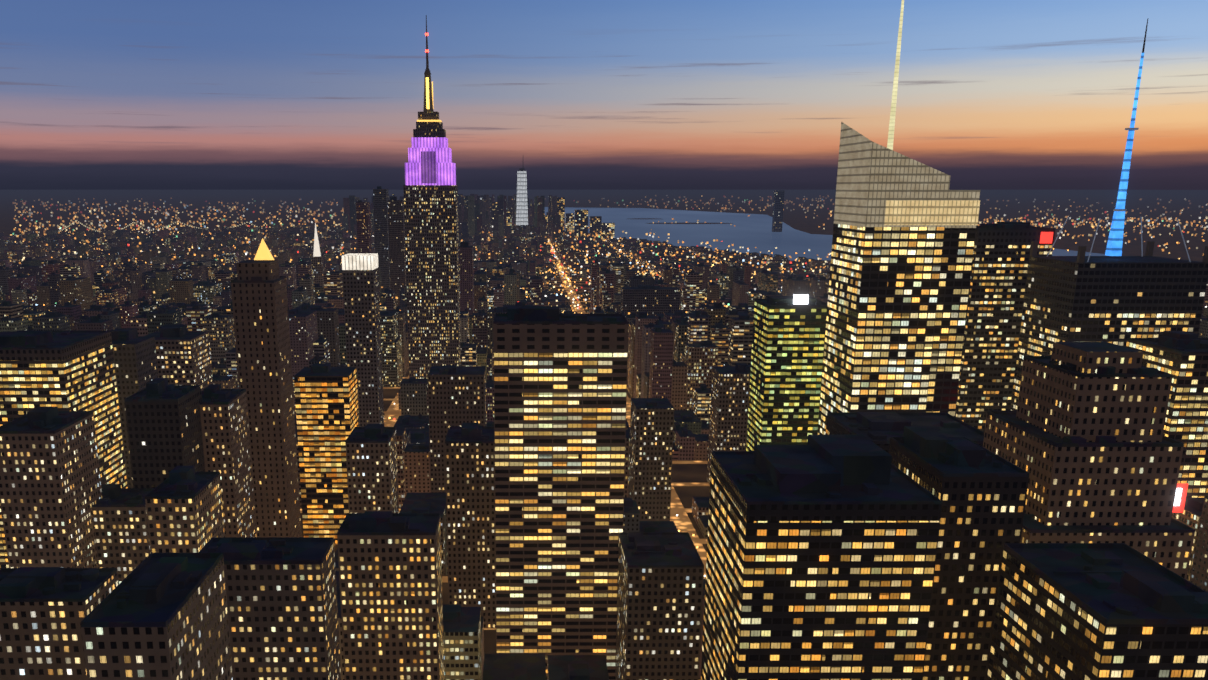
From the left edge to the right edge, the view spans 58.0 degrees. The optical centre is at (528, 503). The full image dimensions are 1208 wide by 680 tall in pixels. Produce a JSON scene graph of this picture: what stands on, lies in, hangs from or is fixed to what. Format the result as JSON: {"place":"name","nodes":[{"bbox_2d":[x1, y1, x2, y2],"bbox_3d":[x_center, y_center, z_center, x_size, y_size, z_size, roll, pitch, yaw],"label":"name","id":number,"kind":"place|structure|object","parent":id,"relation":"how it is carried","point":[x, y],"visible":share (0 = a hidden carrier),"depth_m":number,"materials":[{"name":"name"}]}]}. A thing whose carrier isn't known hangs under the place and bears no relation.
{"place":"outdoors","nodes":[
{"label":"outdoors","id":0,"kind":"place"},
{"bbox_2d":[0,190,1207,678],"bbox_3d":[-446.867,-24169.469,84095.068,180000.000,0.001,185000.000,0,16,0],"label":"ground","id":1,"kind":"structure","parent":0,"point":[200,202],"depth_m":13220.97,"materials":[{"name":"black"}]},
{"bbox_2d":[300,235,709,679],"bbox_3d":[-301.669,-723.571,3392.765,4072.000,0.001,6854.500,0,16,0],"label":"street","id":2,"kind":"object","parent":1,"relation":"on","point":[682,521],"depth_m":959.33,"materials":[{"name":"grey asphalt"}]},
{"bbox_2d":[0,0,1207,679],"bbox_3d":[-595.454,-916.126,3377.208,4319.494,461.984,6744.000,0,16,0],"label":"city buildings","id":3,"kind":"structure","parent":1,"relation":"on","point":[924,424],"depth_m":549.17,"materials":[{"name":"grey"}]},
{"bbox_2d":[10,195,1207,576],"bbox_3d":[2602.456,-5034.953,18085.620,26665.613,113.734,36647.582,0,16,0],"label":"city lights","id":4,"kind":"object","parent":1,"relation":"on","point":[548,239],"visible":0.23,"depth_m":6994.18},
{"bbox_2d":[0,0,1207,189],"label":"sky","id":5,"kind":"structure","parent":0,"point":[95,94],"materials":[{"name":"blue"}]},
{"bbox_2d":[545,207,1105,260],"bbox_3d":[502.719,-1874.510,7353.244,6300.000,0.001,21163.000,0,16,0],"label":"water","id":6,"kind":"structure","parent":0,"point":[751,232],"depth_m":6379.05,"materials":[{"name":"blue liquid"}]},
{"bbox_2d":[330,218,731,224],"bbox_3d":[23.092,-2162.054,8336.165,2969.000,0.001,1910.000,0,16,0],"label":"islands","id":7,"kind":"object","parent":6,"relation":"in","point":[633,218],"visible":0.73,"depth_m":7933.89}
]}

